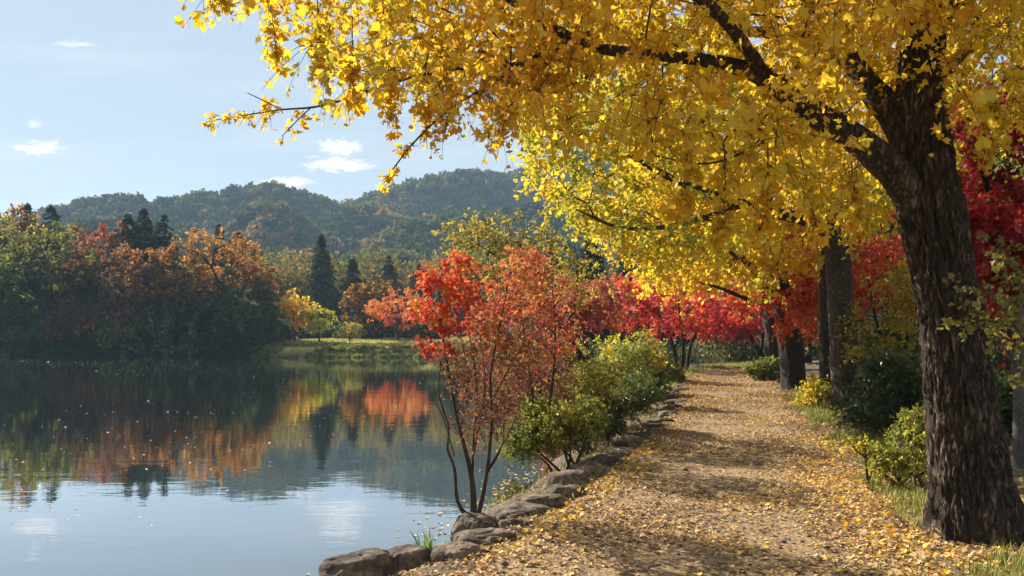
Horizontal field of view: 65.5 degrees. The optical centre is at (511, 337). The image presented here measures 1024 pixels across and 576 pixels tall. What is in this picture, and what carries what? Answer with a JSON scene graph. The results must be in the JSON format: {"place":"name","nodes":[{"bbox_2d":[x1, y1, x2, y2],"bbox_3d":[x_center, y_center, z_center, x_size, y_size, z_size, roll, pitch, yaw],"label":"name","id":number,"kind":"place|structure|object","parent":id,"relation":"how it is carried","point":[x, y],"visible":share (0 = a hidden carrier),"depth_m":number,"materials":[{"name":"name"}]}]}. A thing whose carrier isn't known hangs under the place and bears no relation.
{"place":"outdoors","nodes":[
{"label":"outdoors","id":0,"kind":"place"},
{"bbox_2d":[0,356,576,575],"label":"pond water","id":1,"kind":"structure","parent":0,"point":[305,501],"depth_m":13.29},
{"bbox_2d":[8,357,552,573],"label":"floating leaves","id":2,"kind":"object","parent":1,"relation":"on","point":[374,481],"visible":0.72,"depth_m":11.47,"materials":[{"name":"yellow plant"}]},
{"bbox_2d":[66,157,900,330],"bbox_3d":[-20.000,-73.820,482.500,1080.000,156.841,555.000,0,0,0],"label":"hills","id":3,"kind":"structure","parent":0,"point":[433,194],"depth_m":598.16,"materials":[{"name":"plant"}]},
{"bbox_2d":[0,147,753,319],"bbox_3d":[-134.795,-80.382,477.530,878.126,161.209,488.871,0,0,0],"label":"hill woods","id":4,"kind":"object","parent":3,"relation":"on","point":[398,220],"visible":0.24,"depth_m":483.28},
{"bbox_2d":[0,0,1019,219],"label":"sky","id":5,"kind":"structure","parent":0,"point":[98,97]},
{"bbox_2d":[0,330,1023,575],"bbox_3d":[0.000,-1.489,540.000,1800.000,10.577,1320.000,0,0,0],"label":"ground","id":6,"kind":"structure","parent":0,"point":[562,458],"depth_m":13.31,"materials":[{"name":"soil"}]},
{"bbox_2d":[0,247,39,335],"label":"tree","id":7,"kind":"object","parent":6,"relation":"on","point":[5,278],"visible":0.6,"depth_m":91.44,"materials":[{"name":"green plant"}]},
{"bbox_2d":[11,203,35,304],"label":"conifer tree","id":8,"kind":"object","parent":6,"relation":"on","point":[28,208],"visible":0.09,"depth_m":106.74,"materials":[{"name":"green plant"}]},
{"bbox_2d":[0,202,60,316],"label":"tree","id":9,"kind":"object","parent":6,"relation":"on","point":[14,212],"visible":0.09,"depth_m":103.97,"materials":[{"name":"orange plant"}]},
{"bbox_2d":[17,204,71,328],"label":"conifer tree","id":10,"kind":"object","parent":6,"relation":"on","point":[51,209],"visible":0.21,"depth_m":105.65,"materials":[{"name":"green plant"}]},
{"bbox_2d":[0,212,101,344],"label":"tree","id":11,"kind":"object","parent":6,"relation":"on","point":[19,251],"visible":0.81,"depth_m":92.67,"materials":[{"name":"green plant"}]},
{"bbox_2d":[10,254,102,323],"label":"tree","id":12,"kind":"object","parent":6,"relation":"on","point":[37,295],"visible":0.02,"depth_m":97.92,"materials":[{"name":"green plant"}]},
{"bbox_2d":[43,222,106,298],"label":"tree","id":13,"kind":"object","parent":6,"relation":"on","point":[76,229],"visible":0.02,"depth_m":106.70,"materials":[{"name":"red plant"}]},
{"bbox_2d":[34,293,130,355],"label":"tree","id":14,"kind":"object","parent":6,"relation":"on","point":[82,322],"visible":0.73,"depth_m":89.57,"materials":[{"name":"green plant"}]},
{"bbox_2d":[45,237,127,316],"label":"tree","id":15,"kind":"object","parent":6,"relation":"on","point":[72,285],"visible":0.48,"depth_m":92.97,"materials":[{"name":"orange plant"}]},
{"bbox_2d":[58,221,132,306],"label":"tree","id":16,"kind":"object","parent":6,"relation":"on","point":[103,233],"visible":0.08,"depth_m":103.80,"materials":[{"name":"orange plant"}]},
{"bbox_2d":[90,213,158,317],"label":"conifer tree","id":17,"kind":"object","parent":6,"relation":"on","point":[127,221],"visible":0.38,"depth_m":97.47,"materials":[{"name":"green plant"}]},
{"bbox_2d":[88,309,174,355],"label":"tree","id":18,"kind":"object","parent":6,"relation":"on","point":[116,332],"visible":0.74,"depth_m":88.58,"materials":[{"name":"green plant"}]},
{"bbox_2d":[94,240,195,345],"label":"tree","id":19,"kind":"object","parent":6,"relation":"on","point":[131,291],"visible":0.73,"depth_m":90.39,"materials":[{"name":"orange plant"}]},
{"bbox_2d":[110,208,188,319],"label":"conifer tree","id":20,"kind":"object","parent":6,"relation":"on","point":[149,229],"visible":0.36,"depth_m":97.96,"materials":[{"name":"green plant"}]},
{"bbox_2d":[136,214,196,325],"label":"conifer tree","id":21,"kind":"object","parent":6,"relation":"on","point":[162,241],"visible":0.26,"depth_m":97.60,"materials":[{"name":"green plant"}]},
{"bbox_2d":[135,297,251,356],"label":"tree","id":22,"kind":"object","parent":6,"relation":"on","point":[180,318],"visible":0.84,"depth_m":89.08,"materials":[{"name":"green plant"}]},
{"bbox_2d":[143,227,278,338],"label":"tree","id":23,"kind":"object","parent":6,"relation":"on","point":[206,282],"visible":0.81,"depth_m":91.95,"materials":[{"name":"orange plant"}]},
{"bbox_2d":[205,224,233,307],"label":"conifer tree","id":24,"kind":"object","parent":6,"relation":"on","point":[218,233],"visible":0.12,"depth_m":104.77,"materials":[{"name":"green plant"}]},
{"bbox_2d":[212,259,280,319],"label":"tree","id":25,"kind":"object","parent":6,"relation":"on","point":[255,267],"visible":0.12,"depth_m":96.62,"materials":[{"name":"orange plant"}]},
{"bbox_2d":[214,279,286,354],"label":"tree","id":26,"kind":"object","parent":6,"relation":"on","point":[242,315],"visible":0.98,"depth_m":89.77,"materials":[{"name":"green plant"}]},
{"bbox_2d":[0,317,511,357],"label":"bank plants","id":27,"kind":"object","parent":6,"relation":"on","point":[254,348],"visible":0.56,"depth_m":89.72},
{"bbox_2d":[273,287,318,341],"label":"tree","id":28,"kind":"object","parent":6,"relation":"on","point":[292,304],"visible":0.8,"depth_m":94.40,"materials":[{"name":"yellow plant"}]},
{"bbox_2d":[297,305,339,341],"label":"tree","id":29,"kind":"object","parent":6,"relation":"on","point":[314,317],"visible":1,"depth_m":93.57,"materials":[{"name":"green plant"}]},
{"bbox_2d":[296,234,345,326],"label":"conifer tree","id":30,"kind":"object","parent":6,"relation":"on","point":[320,275],"visible":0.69,"depth_m":121.41,"materials":[{"name":"green plant"}]},
{"bbox_2d":[307,323,340,338],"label":"shrub","id":31,"kind":"object","parent":6,"relation":"on","point":[329,330],"visible":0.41,"depth_m":109.86,"materials":[{"name":"green plant"}]},
{"bbox_2d":[330,254,362,326],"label":"conifer tree","id":32,"kind":"object","parent":6,"relation":"on","point":[354,270],"visible":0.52,"depth_m":119.51,"materials":[{"name":"green plant"}]},
{"bbox_2d":[338,321,362,342],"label":"tree","id":33,"kind":"object","parent":6,"relation":"on","point":[354,328],"visible":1,"depth_m":91.81,"materials":[{"name":"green plant"}]},
{"bbox_2d":[331,326,380,338],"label":"shrub","id":34,"kind":"object","parent":6,"relation":"on","point":[336,334],"visible":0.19,"depth_m":107.11,"materials":[{"name":"green plant"}]},
{"bbox_2d":[318,548,399,575],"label":"edging stone","id":35,"kind":"object","parent":6,"relation":"on","point":[371,562],"visible":0.99,"depth_m":5.55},
{"bbox_2d":[339,274,404,338],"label":"tree","id":36,"kind":"object","parent":6,"relation":"on","point":[364,294],"visible":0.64,"depth_m":103.97,"materials":[{"name":"orange plant"}]},
{"bbox_2d":[367,323,402,337],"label":"shrub","id":37,"kind":"object","parent":6,"relation":"on","point":[391,333],"visible":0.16,"depth_m":109.12,"materials":[{"name":"green plant"}]},
{"bbox_2d":[375,256,411,324],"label":"conifer tree","id":38,"kind":"object","parent":6,"relation":"on","point":[390,269],"visible":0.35,"depth_m":127.72,"materials":[{"name":"green plant"}]},
{"bbox_2d":[362,287,435,340],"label":"tree","id":39,"kind":"object","parent":6,"relation":"on","point":[378,312],"visible":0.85,"depth_m":95.71,"materials":[{"name":"orange plant"}]},
{"bbox_2d":[387,544,430,570],"bbox_3d":[-0.804,1.759,5.936,0.428,0.412,0.294,0,0,6],"label":"edging stone","id":40,"kind":"object","parent":6,"relation":"on","point":[407,557],"visible":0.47,"depth_m":5.87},
{"bbox_2d":[395,262,441,327],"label":"conifer tree","id":41,"kind":"object","parent":6,"relation":"on","point":[419,291],"visible":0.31,"depth_m":125.41,"materials":[{"name":"green plant"}]},
{"bbox_2d":[398,322,447,339],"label":"shrub","id":42,"kind":"object","parent":6,"relation":"on","point":[413,331],"visible":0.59,"depth_m":102.48,"materials":[{"name":"green plant"}]},
{"bbox_2d":[399,528,452,551],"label":"blade plant","id":43,"kind":"object","parent":6,"relation":"on","point":[427,543],"visible":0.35,"depth_m":6.32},
{"bbox_2d":[4,242,884,314],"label":"woods","id":44,"kind":"object","parent":6,"relation":"on","point":[284,277],"visible":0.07,"depth_m":138.81,"materials":[{"name":"green plant"}]},
{"bbox_2d":[435,270,478,336],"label":"conifer tree","id":45,"kind":"object","parent":6,"relation":"on","point":[461,314],"visible":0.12,"depth_m":126.95,"materials":[{"name":"green plant"}]},
{"bbox_2d":[429,541,486,564],"bbox_3d":[-0.387,1.747,6.003,0.558,0.418,0.380,4,-3,-27],"label":"edging stone","id":46,"kind":"object","parent":6,"relation":"on","point":[452,550],"visible":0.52,"depth_m":5.88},
{"bbox_2d":[450,512,497,541],"bbox_3d":[-0.300,1.720,6.876,0.494,0.412,0.361,4,-3,-32],"label":"edging stone","id":47,"kind":"object","parent":6,"relation":"on","point":[467,520],"visible":0.34,"depth_m":6.77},
{"bbox_2d":[404,244,561,513],"bbox_3d":[-0.282,0.386,7.063,1.032,2.488,1.527,0,0,39],"label":"maple tree","id":48,"kind":"object","parent":6,"relation":"on","point":[449,282],"visible":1,"depth_m":7.04,"materials":[{"name":"red plant"}]},
{"bbox_2d":[453,527,515,545],"bbox_3d":[-0.222,1.799,6.404,0.584,0.520,0.427,1,-1,-28],"label":"edging stone","id":49,"kind":"object","parent":6,"relation":"on","point":[478,536],"visible":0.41,"depth_m":6.33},
{"bbox_2d":[497,518,532,527],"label":"edging stone","id":50,"kind":"object","parent":6,"relation":"on","point":[512,522],"visible":0.24,"depth_m":6.85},
{"bbox_2d":[458,338,583,460],"bbox_3d":[0.139,0.833,10.775,1.715,1.675,1.328,0,0,0],"label":"bush","id":51,"kind":"object","parent":6,"relation":"on","point":[545,385],"visible":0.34,"depth_m":10.70,"materials":[{"name":"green plant"}]},
{"bbox_2d":[493,501,549,522],"bbox_3d":[0.096,1.751,7.420,0.584,0.427,0.506,-1,1,-17],"label":"edging stone","id":52,"kind":"object","parent":6,"relation":"on","point":[511,509],"visible":0.34,"depth_m":7.29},
{"bbox_2d":[430,205,616,373],"bbox_3d":[0.382,-0.253,13.456,3.462,3.990,2.001,0,0,-31],"label":"leaning tree","id":53,"kind":"object","parent":6,"relation":"on","point":[495,248],"visible":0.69,"depth_m":13.31,"materials":[{"name":"yellow plant"}]},
{"bbox_2d":[469,244,587,445],"bbox_3d":[0.199,0.146,10.208,1.630,2.575,1.081,0,0,-27],"label":"bushy tree","id":54,"kind":"object","parent":6,"relation":"on","point":[552,321],"visible":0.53,"depth_m":10.13,"materials":[{"name":"red plant"}]},
{"bbox_2d":[513,493,566,507],"bbox_3d":[0.268,1.723,7.750,0.617,0.407,0.479,0,0,-5],"label":"edging stone","id":55,"kind":"object","parent":6,"relation":"on","point":[551,500],"visible":0.28,"depth_m":7.62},
{"bbox_2d":[519,243,561,358],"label":"conifer tree","id":56,"kind":"object","parent":6,"relation":"on","point":[554,285],"visible":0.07,"depth_m":63.54,"materials":[{"name":"green plant"}]},
{"bbox_2d":[492,330,604,446],"bbox_3d":[0.671,1.002,15.370,2.484,2.305,1.825,0,0,-23],"label":"shrub","id":57,"kind":"object","parent":6,"relation":"on","point":[573,359],"visible":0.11,"depth_m":15.17,"materials":[{"name":"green plant"}]},
{"bbox_2d":[496,386,613,471],"bbox_3d":[0.521,1.218,10.108,1.680,1.193,1.250,0,0,-23],"label":"shrub","id":58,"kind":"object","parent":6,"relation":"on","point":[573,422],"visible":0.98,"depth_m":9.88,"materials":[{"name":"green plant"}]},
{"bbox_2d":[501,356,627,457],"bbox_3d":[0.823,1.072,12.145,2.352,1.590,1.274,0,0,-38],"label":"shrub","id":59,"kind":"object","parent":6,"relation":"on","point":[591,386],"visible":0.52,"depth_m":12.14,"materials":[{"name":"green plant"}]},
{"bbox_2d":[544,484,586,498],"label":"edging stone","id":60,"kind":"object","parent":6,"relation":"on","point":[566,491],"visible":0.34,"depth_m":8.04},
{"bbox_2d":[543,469,589,490],"bbox_3d":[0.628,1.701,8.785,0.551,0.469,0.445,1,0,-32],"label":"edging stone","id":61,"kind":"object","parent":6,"relation":"on","point":[574,476],"visible":0.4,"depth_m":8.68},
{"bbox_2d":[537,274,640,359],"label":"maple tree","id":62,"kind":"object","parent":6,"relation":"on","point":[596,309],"visible":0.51,"depth_m":29.58,"materials":[{"name":"red plant"}]},
{"bbox_2d":[568,460,610,477],"bbox_3d":[0.901,1.690,9.422,0.569,0.471,0.461,-5,-1,-31],"label":"edging stone","id":63,"kind":"object","parent":6,"relation":"on","point":[593,468],"visible":0.32,"depth_m":9.29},
{"bbox_2d":[557,231,624,356],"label":"conifer tree","id":64,"kind":"object","parent":6,"relation":"on","point":[593,336],"visible":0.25,"depth_m":61.52,"materials":[{"name":"green plant"}]},
{"bbox_2d":[174,0,1023,548],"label":"ginkgo tree","id":65,"kind":"object","parent":6,"relation":"on","point":[972,484],"visible":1,"depth_m":5.69,"materials":[{"name":"yellow plant"}]},
{"bbox_2d":[583,454,626,466],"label":"edging stone","id":66,"kind":"object","parent":6,"relation":"on","point":[607,460],"visible":0.23,"depth_m":10.04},
{"bbox_2d":[597,447,636,457],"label":"edging stone","id":67,"kind":"object","parent":6,"relation":"on","point":[621,451],"visible":0.35,"depth_m":10.83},
{"bbox_2d":[566,325,668,388],"bbox_3d":[2.190,0.841,17.896,3.063,2.336,1.907,0,0,-25],"label":"shrub","id":68,"kind":"object","parent":6,"relation":"on","point":[629,354],"visible":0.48,"depth_m":18.03,"materials":[{"name":"green plant"}]},
{"bbox_2d":[567,362,670,441],"bbox_3d":[1.702,1.082,13.127,2.276,1.385,1.558,0,0,-33],"label":"shrub","id":69,"kind":"object","parent":6,"relation":"on","point":[641,394],"visible":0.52,"depth_m":12.92,"materials":[{"name":"green plant"}]},
{"bbox_2d":[610,435,648,448],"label":"edging stone","id":70,"kind":"object","parent":6,"relation":"on","point":[634,442],"visible":0.29,"depth_m":11.63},
{"bbox_2d":[583,268,684,343],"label":"maple tree","id":71,"kind":"object","parent":6,"relation":"on","point":[628,285],"visible":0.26,"depth_m":43.41,"materials":[{"name":"red plant"}]},
{"bbox_2d":[592,332,675,372],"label":"shrub","id":72,"kind":"object","parent":6,"relation":"on","point":[610,349],"visible":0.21,"depth_m":22.02,"materials":[{"name":"green plant"}]},
{"bbox_2d":[605,251,672,349],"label":"conifer tree","id":73,"kind":"object","parent":6,"relation":"on","point":[621,263],"visible":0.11,"depth_m":65.18,"materials":[{"name":"green plant"}]},
{"bbox_2d":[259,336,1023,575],"bbox_3d":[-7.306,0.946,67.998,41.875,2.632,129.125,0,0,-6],"label":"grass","id":74,"kind":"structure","parent":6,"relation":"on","point":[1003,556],"depth_m":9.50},
{"bbox_2d":[627,431,657,438],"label":"edging stone","id":75,"kind":"object","parent":6,"relation":"on","point":[645,434],"visible":0.21,"depth_m":12.75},
{"bbox_2d":[631,360,672,399],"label":"shrub","id":76,"kind":"object","parent":6,"relation":"on","point":[661,383],"visible":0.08,"depth_m":20.87,"materials":[{"name":"green plant"}]},
{"bbox_2d":[636,423,667,430],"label":"edging stone","id":77,"kind":"object","parent":6,"relation":"on","point":[648,426],"visible":0.31,"depth_m":13.79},
{"bbox_2d":[626,339,689,381],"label":"shrub","id":78,"kind":"object","parent":6,"relation":"on","point":[677,374],"visible":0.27,"depth_m":27.48,"materials":[{"name":"green plant"}]},
{"bbox_2d":[646,418,673,423],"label":"edging stone","id":79,"kind":"object","parent":6,"relation":"on","point":[658,420],"visible":0.29,"depth_m":14.79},
{"bbox_2d":[651,410,676,417],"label":"edging stone","id":80,"kind":"object","parent":6,"relation":"on","point":[661,414],"visible":0.29,"depth_m":16.12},
{"bbox_2d":[590,276,757,369],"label":"maple tree","id":81,"kind":"object","parent":6,"relation":"on","point":[661,317],"visible":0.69,"depth_m":37.44,"materials":[{"name":"red plant"}]},
{"bbox_2d":[650,252,717,350],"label":"conifer tree","id":82,"kind":"object","parent":6,"relation":"on","point":[677,338],"visible":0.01,"depth_m":68.44,"materials":[{"name":"green plant"}]},
{"bbox_2d":[388,362,1023,575],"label":"fallen leaves","id":83,"kind":"object","parent":6,"relation":"on","point":[905,540],"depth_m":7.18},
{"bbox_2d":[660,295,763,361],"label":"maple tree","id":84,"kind":"object","parent":6,"relation":"on","point":[741,336],"visible":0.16,"depth_m":51.49,"materials":[{"name":"red plant"}]},
{"bbox_2d":[671,273,758,349],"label":"tree","id":85,"kind":"object","parent":6,"relation":"on","point":[688,341],"visible":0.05,"depth_m":66.31,"materials":[{"name":"plant"}]},
{"bbox_2d":[682,280,764,359],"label":"maple tree","id":86,"kind":"object","parent":6,"relation":"on","point":[746,326],"visible":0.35,"depth_m":40.37,"materials":[{"name":"red plant"}]},
{"bbox_2d":[612,136,860,390],"bbox_3d":[7.138,-2.060,23.191,9.211,7.760,8.706,0,0,0],"label":"ginkgo tree","id":87,"kind":"object","parent":6,"relation":"on","point":[791,362],"visible":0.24,"depth_m":22.09,"materials":[{"name":"yellow plant"}]},
{"bbox_2d":[702,174,804,362],"bbox_3d":[10.177,-2.445,32.929,8.767,8.589,9.261,0,0,0],"label":"ginkgo tree","id":88,"kind":"object","parent":6,"relation":"on","point":[771,348],"visible":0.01,"depth_m":33.24,"materials":[{"name":"yellow plant"}]},
{"bbox_2d":[741,355,779,381],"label":"shrub","id":89,"kind":"object","parent":6,"relation":"on","point":[766,368],"visible":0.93,"depth_m":28.74,"materials":[{"name":"green plant"}]},
{"bbox_2d":[505,0,1023,409],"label":"ginkgo tree","id":90,"kind":"object","parent":6,"relation":"on","point":[838,272],"visible":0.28,"depth_m":14.70,"materials":[{"name":"yellow plant"}]},
{"bbox_2d":[721,237,857,372],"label":"maple tree","id":91,"kind":"object","parent":6,"relation":"on","point":[739,310],"visible":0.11,"depth_m":28.02,"materials":[{"name":"red plant"}]},
{"bbox_2d":[576,328,1015,421],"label":"undergrowth","id":92,"kind":"object","parent":6,"relation":"on","point":[713,353],"visible":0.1,"depth_m":48.80,"materials":[{"name":"green plant"}]},
{"bbox_2d":[752,242,865,363],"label":"tree","id":93,"kind":"object","parent":6,"relation":"on","point":[809,348],"visible":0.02,"depth_m":47.70,"materials":[{"name":"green plant"}]},
{"bbox_2d":[790,371,831,407],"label":"shrub","id":94,"kind":"object","parent":6,"relation":"on","point":[815,394],"visible":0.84,"depth_m":18.12,"materials":[{"name":"yellow plant"}]},
{"bbox_2d":[739,133,909,400],"bbox_3d":[8.208,-1.712,20.631,5.604,7.061,4.021,0,0,-26],"label":"maple tree","id":95,"kind":"object","parent":6,"relation":"on","point":[823,339],"visible":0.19,"depth_m":19.95,"materials":[{"name":"red plant"}]},
{"bbox_2d":[769,223,914,383],"bbox_3d":[9.968,-0.901,22.905,5.774,4.796,3.288,0,0,-8],"label":"maple tree","id":96,"kind":"object","parent":6,"relation":"on","point":[795,304],"visible":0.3,"depth_m":22.19,"materials":[{"name":"red plant"}]},
{"bbox_2d":[792,242,914,350],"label":"tree","id":97,"kind":"object","parent":6,"relation":"on","point":[817,345],"visible":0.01,"depth_m":39.89,"materials":[{"name":"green plant"}]},
{"bbox_2d":[825,434,897,484],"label":"shrub","id":98,"kind":"object","parent":6,"relation":"on","point":[857,449],"visible":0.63,"depth_m":8.64,"materials":[{"name":"yellow plant"}]},
{"bbox_2d":[826,322,920,395],"bbox_3d":[8.692,0.594,19.133,2.748,2.077,1.762,0,0,-34],"label":"shrub","id":99,"kind":"object","parent":6,"relation":"on","point":[894,334],"visible":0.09,"depth_m":19.16,"materials":[{"name":"green plant"}]},
{"bbox_2d":[833,262,920,377],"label":"maple tree","id":100,"kind":"object","parent":6,"relation":"on","point":[907,303],"visible":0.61,"depth_m":16.38,"materials":[{"name":"green plant"}]},
{"bbox_2d":[830,343,924,436],"bbox_3d":[6.140,0.871,12.988,2.110,1.570,1.440,0,0,-37],"label":"shrub","id":101,"kind":"object","parent":6,"relation":"on","point":[895,386],"visible":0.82,"depth_m":12.79,"materials":[{"name":"green plant"}]},
{"bbox_2d":[858,400,928,489],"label":"shrub","id":102,"kind":"object","parent":6,"relation":"on","point":[909,462],"visible":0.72,"depth_m":8.46,"materials":[{"name":"green plant"}]},
{"bbox_2d":[852,212,1013,344],"bbox_3d":[17.173,-4.000,34.278,8.428,11.277,8.263,0,0,-31],"label":"tree","id":103,"kind":"object","parent":6,"relation":"on","point":[894,239],"visible":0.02,"depth_m":33.43,"materials":[{"name":"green plant"}]},
{"bbox_2d":[873,71,1022,339],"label":"tree","id":104,"kind":"object","parent":6,"relation":"on","point":[890,228],"visible":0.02,"depth_m":27.84,"materials":[{"name":"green plant"}]},
{"bbox_2d":[886,84,1023,432],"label":"maple tree","id":105,"kind":"object","parent":6,"relation":"on","point":[1007,362],"visible":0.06,"depth_m":12.96,"materials":[{"name":"red plant"}]},
{"bbox_2d":[890,49,1023,369],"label":"maple tree","id":106,"kind":"object","parent":6,"relation":"on","point":[1000,220],"visible":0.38,"depth_m":10.05,"materials":[{"name":"red plant"}]},
{"bbox_2d":[936,228,1023,388],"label":"sapling","id":107,"kind":"object","parent":6,"relation":"on","point":[1003,303],"visible":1,"depth_m":5.39,"materials":[{"name":"green plant"}]},
{"bbox_2d":[984,130,1023,468],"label":"young tree","id":108,"kind":"object","parent":6,"relation":"on","point":[1018,433],"visible":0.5,"depth_m":9.15,"materials":[{"name":"plant"}]},
{"bbox_2d":[994,364,1013,440],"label":"shrub","id":109,"kind":"object","parent":6,"relation":"on","point":[1005,397],"visible":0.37,"depth_m":11.44,"materials":[{"name":"green plant"}]},
{"bbox_2d":[468,361,964,575],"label":"path","id":110,"kind":"structure","parent":0,"point":[670,569],"depth_m":6.88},
{"bbox_2d":[475,393,939,575],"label":"pebbles","id":111,"kind":"object","parent":110,"relation":"on","point":[503,562],"visible":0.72,"depth_m":6.35,"materials":[{"name":"stone"}]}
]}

